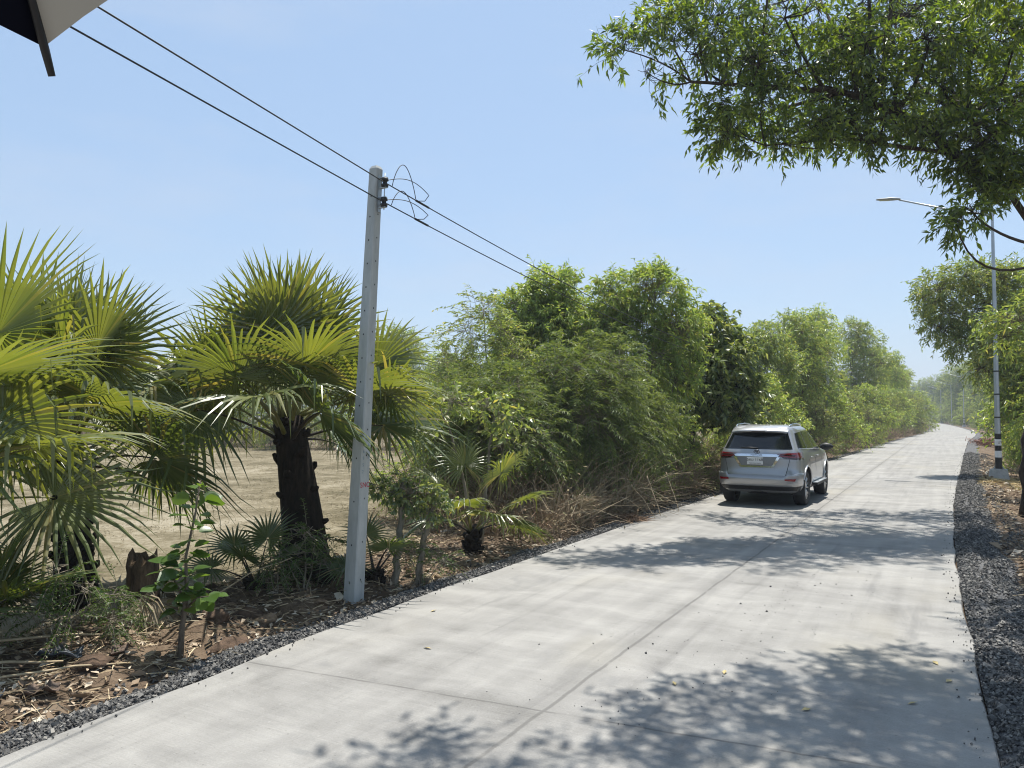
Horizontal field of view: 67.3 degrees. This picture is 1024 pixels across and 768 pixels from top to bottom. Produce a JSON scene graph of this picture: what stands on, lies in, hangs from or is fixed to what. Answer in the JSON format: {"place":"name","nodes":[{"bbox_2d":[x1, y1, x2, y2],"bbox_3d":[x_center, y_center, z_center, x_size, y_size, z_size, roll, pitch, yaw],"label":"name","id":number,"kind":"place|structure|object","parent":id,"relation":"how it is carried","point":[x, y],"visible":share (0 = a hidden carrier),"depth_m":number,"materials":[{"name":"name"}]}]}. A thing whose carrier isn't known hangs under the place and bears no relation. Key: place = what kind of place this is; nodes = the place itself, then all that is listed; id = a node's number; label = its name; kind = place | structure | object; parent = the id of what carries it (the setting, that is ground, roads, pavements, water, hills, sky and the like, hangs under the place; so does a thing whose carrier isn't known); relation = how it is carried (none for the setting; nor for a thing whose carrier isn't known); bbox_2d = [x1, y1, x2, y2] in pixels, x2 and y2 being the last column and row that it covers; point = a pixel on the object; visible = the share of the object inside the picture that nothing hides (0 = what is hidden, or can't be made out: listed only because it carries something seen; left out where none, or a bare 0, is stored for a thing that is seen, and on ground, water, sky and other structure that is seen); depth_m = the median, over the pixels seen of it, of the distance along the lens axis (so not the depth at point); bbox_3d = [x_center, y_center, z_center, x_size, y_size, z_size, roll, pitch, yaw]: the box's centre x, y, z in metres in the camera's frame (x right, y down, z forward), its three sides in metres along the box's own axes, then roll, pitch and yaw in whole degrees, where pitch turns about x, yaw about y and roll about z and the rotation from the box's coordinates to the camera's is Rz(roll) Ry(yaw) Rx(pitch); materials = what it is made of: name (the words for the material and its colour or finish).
{"place":"outdoors","nodes":[
{"label":"outdoors","id":0,"kind":"place"},
{"bbox_2d":[0,0,106,76],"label":"umbrella","id":1,"kind":"object","parent":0,"point":[42,23],"visible":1,"depth_m":0.87,"materials":[{"name":"white fabric"}]},
{"bbox_2d":[0,425,930,757],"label":"gravel path","id":2,"kind":"structure","parent":0,"point":[330,625],"depth_m":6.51,"materials":[{"name":"grey gravel"}]},
{"bbox_2d":[0,422,1000,767],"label":"road","id":3,"kind":"structure","parent":0,"point":[468,674],"depth_m":5.84,"materials":[{"name":"concrete"}]},
{"bbox_2d":[719,423,832,504],"bbox_3d":[6.202,1.762,17.916,2.268,1.731,4.544,-1,-3,30],"label":"car","id":4,"kind":"object","parent":3,"relation":"on","point":[772,458],"visible":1,"depth_m":16.15,"materials":[{"name":"silver metal"}]},
{"bbox_2d":[0,416,1023,765],"bbox_3d":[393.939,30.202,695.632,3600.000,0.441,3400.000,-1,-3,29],"label":"ground","id":5,"kind":"structure","parent":0,"point":[164,538],"depth_m":11.43,"materials":[{"name":"soil"}]},
{"bbox_2d":[0,660,62,663],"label":"dry stick","id":6,"kind":"object","parent":5,"relation":"on","point":[22,662],"visible":1,"depth_m":5.61,"materials":[{"name":"beige wood"}]},
{"bbox_2d":[20,680,60,696],"bbox_3d":[-3.152,2.040,5.142,0.234,0.077,0.119,2,-3,-38],"label":"palm husk","id":7,"kind":"object","parent":5,"relation":"on","point":[49,685],"visible":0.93,"depth_m":5.14,"materials":[{"name":"brown plant"}]},
{"bbox_2d":[0,507,99,620],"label":"young palm","id":8,"kind":"object","parent":5,"relation":"on","point":[9,589],"visible":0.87,"depth_m":6.09,"materials":[{"name":"green plant"}]},
{"bbox_2d":[37,644,83,658],"bbox_3d":[-3.450,2.050,5.873,0.344,0.089,0.175,0,-2,0],"label":"palm husk","id":9,"kind":"object","parent":5,"relation":"on","point":[66,652],"visible":0.96,"depth_m":5.86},
{"bbox_2d":[0,661,134,678],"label":"dry stick","id":10,"kind":"object","parent":5,"relation":"on","point":[28,673],"visible":1,"depth_m":5.40,"materials":[{"name":"beige wood"}]},
{"bbox_2d":[0,530,138,667],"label":"weed","id":11,"kind":"object","parent":5,"relation":"on","point":[60,600],"visible":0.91,"depth_m":6.04,"materials":[{"name":"green plant"}]},
{"bbox_2d":[0,222,178,617],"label":"palm tree","id":12,"kind":"object","parent":5,"relation":"on","point":[24,407],"visible":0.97,"depth_m":6.33,"materials":[{"name":"green plant"}]},
{"bbox_2d":[70,653,113,671],"bbox_3d":[-3.103,2.067,5.672,0.286,0.136,0.231,1,-2,-12],"label":"soil clod","id":13,"kind":"object","parent":5,"relation":"on","point":[98,660],"visible":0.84,"depth_m":5.62,"materials":[{"name":"brown soil"}]},
{"bbox_2d":[71,563,169,651],"bbox_3d":[-3.189,1.890,6.249,0.764,0.869,0.905,1,-3,-25],"label":"weed","id":14,"kind":"object","parent":5,"relation":"on","point":[121,613],"visible":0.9,"depth_m":6.26,"materials":[{"name":"green plant"}]},
{"bbox_2d":[0,252,255,612],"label":"palm tree","id":15,"kind":"object","parent":5,"relation":"on","point":[97,317],"visible":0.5,"depth_m":7.84,"materials":[{"name":"green plant"}]},
{"bbox_2d":[82,548,201,638],"bbox_3d":[-3.413,2.090,7.060,1.296,1.172,1.185,0,-2,0],"label":"palm stump","id":16,"kind":"object","parent":5,"relation":"on","point":[139,567],"visible":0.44,"depth_m":6.96,"materials":[{"name":"brown wood"}]},
{"bbox_2d":[140,480,228,659],"bbox_3d":[-2.573,1.482,6.088,0.721,1.437,0.442,0,-2,9],"label":"sapling","id":17,"kind":"object","parent":5,"relation":"on","point":[198,598],"visible":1,"depth_m":6.06,"materials":[{"name":"green plant"}]},
{"bbox_2d":[201,609,230,623],"bbox_3d":[-2.620,2.074,6.826,0.318,0.155,0.225,-1,-3,31],"label":"soil clod","id":18,"kind":"object","parent":5,"relation":"on","point":[218,616],"visible":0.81,"depth_m":6.75,"materials":[{"name":"brown soil"}]},
{"bbox_2d":[208,636,249,654],"bbox_3d":[-2.331,2.201,6.354,0.336,0.186,0.301,1,-2,-17],"label":"soil clod","id":19,"kind":"object","parent":5,"relation":"on","point":[225,643],"visible":0.51,"depth_m":6.34,"materials":[{"name":"brown soil"}]},
{"bbox_2d":[218,391,261,446],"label":"bush","id":20,"kind":"object","parent":5,"relation":"on","point":[242,425],"visible":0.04,"depth_m":49.07,"materials":[{"name":"green plant"}]},
{"bbox_2d":[231,606,263,620],"bbox_3d":[-2.527,2.202,7.257,0.346,0.202,0.288,-1,-2,20],"label":"soil clod","id":21,"kind":"object","parent":5,"relation":"on","point":[245,613],"visible":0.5,"depth_m":7.18,"materials":[{"name":"brown soil"}]},
{"bbox_2d":[177,507,318,589],"bbox_3d":[-2.735,1.819,8.229,1.570,0.933,1.208,0,-2,0],"label":"young palm","id":22,"kind":"object","parent":5,"relation":"on","point":[231,545],"visible":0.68,"depth_m":8.28,"materials":[{"name":"green plant"}]},
{"bbox_2d":[240,534,313,598],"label":"weed","id":23,"kind":"object","parent":5,"relation":"on","point":[270,573],"visible":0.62,"depth_m":8.05,"materials":[{"name":"green plant"}]},
{"bbox_2d":[234,383,319,447],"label":"bush","id":24,"kind":"object","parent":5,"relation":"on","point":[250,412],"visible":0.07,"depth_m":48.40,"materials":[{"name":"green plant"}]},
{"bbox_2d":[84,244,476,584],"bbox_3d":[-2.619,0.380,9.015,4.459,4.055,4.406,0,-2,0],"label":"palm tree","id":25,"kind":"object","parent":5,"relation":"on","point":[270,338],"visible":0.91,"depth_m":8.63,"materials":[{"name":"green plant"}]},
{"bbox_2d":[248,381,328,449],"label":"bush","id":26,"kind":"object","parent":5,"relation":"on","point":[271,441],"visible":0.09,"depth_m":44.44,"materials":[{"name":"green plant"}]},
{"bbox_2d":[251,498,346,596],"bbox_3d":[-2.209,1.823,8.119,1.069,1.216,1.267,-1,-3,33],"label":"weed","id":27,"kind":"object","parent":5,"relation":"on","point":[307,534],"visible":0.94,"depth_m":8.15,"materials":[{"name":"green plant"}]},
{"bbox_2d":[306,387,387,447],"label":"bush","id":28,"kind":"object","parent":5,"relation":"on","point":[344,414],"visible":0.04,"depth_m":45.12,"materials":[{"name":"green plant"}]},
{"bbox_2d":[303,512,426,586],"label":"young palm","id":29,"kind":"object","parent":5,"relation":"on","point":[373,573],"visible":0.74,"depth_m":8.48,"materials":[{"name":"green plant"}]},
{"bbox_2d":[343,165,388,603],"bbox_3d":[-1.536,0.128,8.093,0.473,4.900,0.197,-1,-2,12],"label":"utility pole","id":30,"kind":"object","parent":5,"relation":"on","point":[356,538],"visible":0.83,"depth_m":8.07,"materials":[{"name":"concrete"}]},
{"bbox_2d":[70,26,815,374],"bbox_3d":[1.332,-1.527,10.205,3.180,1.132,65.690,-1,-3,24],"label":"overhead wire","id":31,"kind":"object","parent":30,"relation":"attached to","point":[334,174],"visible":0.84,"depth_m":6.93,"materials":[{"name":"black rubber"}]},
{"bbox_2d":[97,6,814,369],"bbox_3d":[1.338,-1.728,10.212,3.177,1.184,65.687,-1,-3,24],"label":"overhead wire","id":32,"kind":"object","parent":30,"relation":"attached to","point":[339,154],"visible":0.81,"depth_m":7.25,"materials":[{"name":"black rubber"}]},
{"bbox_2d":[69,418,700,454],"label":"undergrowth","id":33,"kind":"object","parent":5,"relation":"on","point":[233,445],"visible":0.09,"depth_m":45.00,"materials":[{"name":"green plant"}]},
{"bbox_2d":[383,323,438,445],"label":"tree","id":34,"kind":"object","parent":5,"relation":"on","point":[419,355],"visible":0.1,"depth_m":46.74,"materials":[{"name":"green plant"}]},
{"bbox_2d":[368,468,465,586],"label":"small tree","id":35,"kind":"object","parent":5,"relation":"on","point":[419,496],"visible":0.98,"depth_m":8.75,"materials":[{"name":"green plant"}]},
{"bbox_2d":[0,452,841,732],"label":"leaf litter","id":36,"kind":"object","parent":5,"relation":"on","point":[88,638],"visible":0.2,"depth_m":6.74,"materials":[{"name":"brown plant"}]},
{"bbox_2d":[0,632,150,641],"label":"dry stick","id":37,"kind":"object","parent":36,"relation":"on","point":[27,638],"visible":0.74,"depth_m":6.01,"materials":[{"name":"beige wood"}]},
{"bbox_2d":[384,521,469,586],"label":"weed","id":38,"kind":"object","parent":5,"relation":"on","point":[427,549],"visible":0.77,"depth_m":8.81,"materials":[{"name":"green plant"}]},
{"bbox_2d":[368,405,486,517],"bbox_3d":[-1.432,1.594,14.895,2.791,2.768,2.291,-1,-3,27],"label":"shrub","id":39,"kind":"object","parent":5,"relation":"on","point":[411,457],"visible":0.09,"depth_m":14.54,"materials":[{"name":"green plant"}]},
{"bbox_2d":[412,344,469,417],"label":"bush","id":40,"kind":"object","parent":5,"relation":"on","point":[429,369],"visible":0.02,"depth_m":41.12,"materials":[{"name":"green plant"}]},
{"bbox_2d":[413,345,474,416],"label":"bush","id":41,"kind":"object","parent":5,"relation":"on","point":[431,355],"visible":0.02,"depth_m":43.33,"materials":[{"name":"green plant"}]},
{"bbox_2d":[417,348,534,476],"bbox_3d":[-0.767,0.982,17.073,3.588,3.504,3.585,-2,-3,41],"label":"feathery bush","id":42,"kind":"object","parent":5,"relation":"on","point":[454,378],"visible":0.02,"depth_m":16.72,"materials":[{"name":"green plant"}]},
{"bbox_2d":[405,437,555,554],"bbox_3d":[-0.417,1.596,10.644,2.232,1.710,2.035,0,-2,0],"label":"young palm","id":43,"kind":"object","parent":5,"relation":"on","point":[472,540],"visible":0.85,"depth_m":10.69,"materials":[{"name":"green plant"}]},
{"bbox_2d":[415,380,547,541],"bbox_3d":[-0.580,1.123,11.151,2.235,2.416,1.096,0,-2,0],"label":"shrub","id":44,"kind":"object","parent":5,"relation":"on","point":[491,401],"visible":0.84,"depth_m":11.12,"materials":[{"name":"green plant"}]},
{"bbox_2d":[421,283,549,492],"bbox_3d":[-0.589,0.351,15.017,2.689,4.589,2.192,0,-2,0],"label":"tree","id":45,"kind":"object","parent":5,"relation":"on","point":[493,345],"visible":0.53,"depth_m":15.06,"materials":[{"name":"green plant"}]},
{"bbox_2d":[396,352,582,521],"bbox_3d":[-0.387,1.040,13.533,3.554,3.197,3.254,-1,-3,27],"label":"feathery bush","id":46,"kind":"object","parent":5,"relation":"on","point":[485,383],"visible":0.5,"depth_m":13.10,"materials":[{"name":"green plant"}]},
{"bbox_2d":[474,254,628,459],"bbox_3d":[0.897,-0.179,18.828,4.108,5.968,2.628,0,-2,0],"label":"tree","id":47,"kind":"object","parent":5,"relation":"on","point":[548,311],"visible":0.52,"depth_m":18.54,"materials":[{"name":"green plant"}]},
{"bbox_2d":[343,386,767,534],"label":"undergrowth","id":48,"kind":"object","parent":5,"relation":"on","point":[473,493],"visible":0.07,"depth_m":13.36,"materials":[{"name":"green plant"}]},
{"bbox_2d":[529,430,608,519],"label":"shrub","id":49,"kind":"object","parent":5,"relation":"on","point":[575,467],"visible":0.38,"depth_m":13.77,"materials":[{"name":"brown plant"}]},
{"bbox_2d":[435,425,728,547],"bbox_3d":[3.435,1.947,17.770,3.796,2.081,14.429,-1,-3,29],"label":"undergrowth","id":50,"kind":"object","parent":5,"relation":"on","point":[600,484],"visible":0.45,"depth_m":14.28,"materials":[{"name":"brown plant"}]},
{"bbox_2d":[564,494,604,519],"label":"dead frond","id":51,"kind":"object","parent":5,"relation":"on","point":[586,503],"visible":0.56,"depth_m":12.79,"materials":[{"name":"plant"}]},
{"bbox_2d":[498,318,682,501],"bbox_3d":[1.342,0.618,15.156,3.983,3.894,3.987,0,-2,0],"label":"feathery bush","id":52,"kind":"object","parent":5,"relation":"on","point":[589,407],"visible":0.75,"depth_m":14.43,"materials":[{"name":"green plant"}]},
{"bbox_2d":[572,434,654,507],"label":"shrub","id":53,"kind":"object","parent":5,"relation":"on","point":[627,465],"visible":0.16,"depth_m":15.32,"materials":[{"name":"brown plant"}]},
{"bbox_2d":[565,371,696,497],"bbox_3d":[2.440,1.241,16.491,3.092,3.037,3.376,-1,-3,31],"label":"feathery bush","id":54,"kind":"object","parent":5,"relation":"on","point":[659,405],"visible":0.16,"depth_m":16.04,"materials":[{"name":"green plant"}]},
{"bbox_2d":[603,512,658,524],"bbox_3d":[2.040,2.512,13.903,1.321,0.409,1.651,-2,-3,38],"label":"straw heap","id":55,"kind":"object","parent":5,"relation":"on","point":[630,517],"visible":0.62,"depth_m":13.79,"materials":[{"name":"beige plant"}]},
{"bbox_2d":[561,253,715,428],"bbox_3d":[2.849,-0.206,18.531,4.107,5.772,2.694,0,-2,0],"label":"tree","id":56,"kind":"object","parent":5,"relation":"on","point":[632,301],"visible":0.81,"depth_m":18.25,"materials":[{"name":"green plant"}]},
{"bbox_2d":[632,444,677,502],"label":"shrub","id":57,"kind":"object","parent":5,"relation":"on","point":[651,473],"visible":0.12,"depth_m":16.03,"materials":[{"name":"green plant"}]},
{"bbox_2d":[643,426,690,501],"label":"shrub","id":58,"kind":"object","parent":5,"relation":"on","point":[669,441],"visible":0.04,"depth_m":17.25,"materials":[{"name":"green plant"}]},
{"bbox_2d":[656,409,711,492],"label":"shrub","id":59,"kind":"object","parent":5,"relation":"on","point":[695,457],"visible":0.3,"depth_m":18.55,"materials":[{"name":"green plant"}]},
{"bbox_2d":[679,431,720,492],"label":"shrub","id":60,"kind":"object","parent":5,"relation":"on","point":[706,463],"visible":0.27,"depth_m":19.21,"materials":[{"name":"green plant"}]},
{"bbox_2d":[642,299,775,442],"bbox_3d":[5.141,0.274,20.220,3.568,5.143,2.542,0,-2,0],"label":"tree","id":61,"kind":"object","parent":5,"relation":"on","point":[731,361],"visible":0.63,"depth_m":19.89,"materials":[{"name":"green plant"}]},
{"bbox_2d":[701,426,731,463],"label":"shrub","id":62,"kind":"object","parent":5,"relation":"on","point":[718,441],"visible":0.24,"depth_m":22.05,"materials":[{"name":"green plant"}]},
{"bbox_2d":[733,314,809,423],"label":"tree","id":63,"kind":"object","parent":5,"relation":"on","point":[771,344],"visible":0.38,"depth_m":29.67,"materials":[{"name":"green plant"}]},
{"bbox_2d":[731,370,815,429],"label":"shrub","id":64,"kind":"object","parent":5,"relation":"on","point":[778,400],"visible":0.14,"depth_m":27.69,"materials":[{"name":"green plant"}]},
{"bbox_2d":[577,0,1023,517],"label":"tree","id":65,"kind":"object","parent":5,"relation":"on","point":[849,50],"visible":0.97,"depth_m":13.37,"materials":[{"name":"green plant"}]},
{"bbox_2d":[768,307,849,434],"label":"tree","id":66,"kind":"object","parent":5,"relation":"on","point":[811,340],"visible":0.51,"depth_m":35.10,"materials":[{"name":"green plant"}]},
{"bbox_2d":[775,319,853,404],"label":"tree","id":67,"kind":"object","parent":5,"relation":"on","point":[843,377],"visible":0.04,"depth_m":50.16,"materials":[{"name":"green plant"}]},
{"bbox_2d":[778,302,853,436],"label":"tree","id":68,"kind":"object","parent":5,"relation":"on","point":[818,314],"visible":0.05,"depth_m":40.91,"materials":[{"name":"green plant"}]},
{"bbox_2d":[794,394,848,459],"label":"shrub","id":69,"kind":"object","parent":5,"relation":"on","point":[820,420],"visible":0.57,"depth_m":33.38,"materials":[{"name":"green plant"}]},
{"bbox_2d":[806,379,879,453],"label":"shrub","id":70,"kind":"object","parent":5,"relation":"on","point":[845,408],"visible":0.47,"depth_m":38.81,"materials":[{"name":"green plant"}]},
{"bbox_2d":[833,383,891,448],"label":"shrub","id":71,"kind":"object","parent":5,"relation":"on","point":[857,401],"visible":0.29,"depth_m":45.45,"materials":[{"name":"green plant"}]},
{"bbox_2d":[829,315,904,422],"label":"tree","id":72,"kind":"object","parent":5,"relation":"on","point":[862,350],"visible":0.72,"depth_m":60.00,"materials":[{"name":"green plant"}]},
{"bbox_2d":[815,426,929,460],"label":"undergrowth","id":73,"kind":"object","parent":5,"relation":"on","point":[894,433],"visible":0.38,"depth_m":53.60,"materials":[{"name":"green plant"}]},
{"bbox_2d":[842,380,906,438],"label":"shrub","id":74,"kind":"object","parent":5,"relation":"on","point":[868,398],"visible":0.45,"depth_m":52.62,"materials":[{"name":"green plant"}]},
{"bbox_2d":[866,387,908,437],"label":"shrub","id":75,"kind":"object","parent":5,"relation":"on","point":[892,404],"visible":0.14,"depth_m":60.68,"materials":[{"name":"green plant"}]},
{"bbox_2d":[863,345,912,421],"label":"tree","id":76,"kind":"object","parent":5,"relation":"on","point":[898,382],"visible":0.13,"depth_m":74.47,"materials":[{"name":"green plant"}]},
{"bbox_2d":[879,385,919,434],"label":"shrub","id":77,"kind":"object","parent":5,"relation":"on","point":[903,398],"visible":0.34,"depth_m":69.29,"materials":[{"name":"green plant"}]},
{"bbox_2d":[881,365,919,413],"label":"tree","id":78,"kind":"object","parent":5,"relation":"on","point":[909,373],"visible":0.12,"depth_m":86.00,"materials":[{"name":"green plant"}]},
{"bbox_2d":[896,390,934,433],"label":"shrub","id":79,"kind":"object","parent":5,"relation":"on","point":[919,425],"visible":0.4,"depth_m":78.34,"materials":[{"name":"green plant"}]},
{"bbox_2d":[906,389,940,431],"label":"shrub","id":80,"kind":"object","parent":5,"relation":"on","point":[927,402],"visible":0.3,"depth_m":88.75,"materials":[{"name":"green plant"}]},
{"bbox_2d":[925,373,948,415],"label":"tree","id":81,"kind":"object","parent":5,"relation":"on","point":[933,399],"visible":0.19,"depth_m":208.12,"materials":[{"name":"green plant"}]},
{"bbox_2d":[876,197,1009,479],"bbox_3d":[13.465,-1.546,24.176,3.490,9.115,0.560,-1,-3,29],"label":"street lamp","id":82,"kind":"object","parent":5,"relation":"on","point":[998,471],"visible":0.89,"depth_m":23.35,"materials":[{"name":"metal"}]},
{"bbox_2d":[933,373,957,410],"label":"tree","id":83,"kind":"object","parent":5,"relation":"on","point":[939,395],"visible":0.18,"depth_m":191.50,"materials":[{"name":"green plant"}]},
{"bbox_2d":[934,363,965,411],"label":"tree","id":84,"kind":"object","parent":5,"relation":"on","point":[952,372],"visible":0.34,"depth_m":176.15,"materials":[{"name":"green plant"}]},
{"bbox_2d":[946,369,970,424],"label":"tree","id":85,"kind":"object","parent":5,"relation":"on","point":[956,381],"visible":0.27,"depth_m":160.53,"materials":[{"name":"green plant"}]},
{"bbox_2d":[900,251,1023,428],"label":"tree","id":86,"kind":"object","parent":5,"relation":"on","point":[952,333],"visible":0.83,"depth_m":24.71,"materials":[{"name":"green plant"}]},
{"bbox_2d":[951,358,982,416],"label":"tree","id":87,"kind":"object","parent":5,"relation":"on","point":[965,392],"visible":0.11,"depth_m":146.68,"materials":[{"name":"green plant"}]},
{"bbox_2d":[961,361,986,418],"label":"tree","id":88,"kind":"object","parent":5,"relation":"on","point":[975,395],"visible":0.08,"depth_m":131.24,"materials":[{"name":"green plant"}]},
{"bbox_2d":[941,452,1023,767],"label":"gravel","id":89,"kind":"structure","parent":5,"relation":"on","point":[966,579],"depth_m":7.91,"materials":[{"name":"grey gravel"}]},
{"bbox_2d":[943,0,1023,50],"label":"tree","id":90,"kind":"object","parent":5,"relation":"on","point":[980,6],"visible":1,"depth_m":10.60,"materials":[{"name":"green plant"}]},
{"bbox_2d":[966,361,1023,464],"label":"shrub","id":91,"kind":"object","parent":5,"relation":"on","point":[989,411],"visible":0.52,"depth_m":25.14,"materials":[{"name":"green plant"}]},
{"bbox_2d":[967,247,1023,447],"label":"tree","id":92,"kind":"object","parent":5,"relation":"on","point":[1005,326],"visible":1,"depth_m":18.40,"materials":[{"name":"green plant"}]},
{"bbox_2d":[976,472,1020,493],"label":"dry grass","id":93,"kind":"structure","parent":5,"relation":"on","point":[1013,481],"depth_m":22.10,"materials":[{"name":"plant"}]},
{"bbox_2d":[975,457,1023,595],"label":"leaf litter","id":94,"kind":"object","parent":5,"relation":"on","point":[997,545],"visible":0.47,"depth_m":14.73,"materials":[{"name":"brown plant"}]},
{"bbox_2d":[978,261,1023,437],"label":"tree","id":95,"kind":"object","parent":5,"relation":"on","point":[999,362],"visible":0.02,"depth_m":30.86,"materials":[{"name":"green plant"}]},
{"bbox_2d":[1002,429,1021,473],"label":"shrub","id":96,"kind":"object","parent":5,"relation":"on","point":[1014,450],"visible":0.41,"depth_m":27.61,"materials":[{"name":"green plant"}]},
{"bbox_2d":[0,0,1023,415],"label":"sky","id":97,"kind":"structure","parent":0,"point":[482,103],"materials":[{"name":"blue"}]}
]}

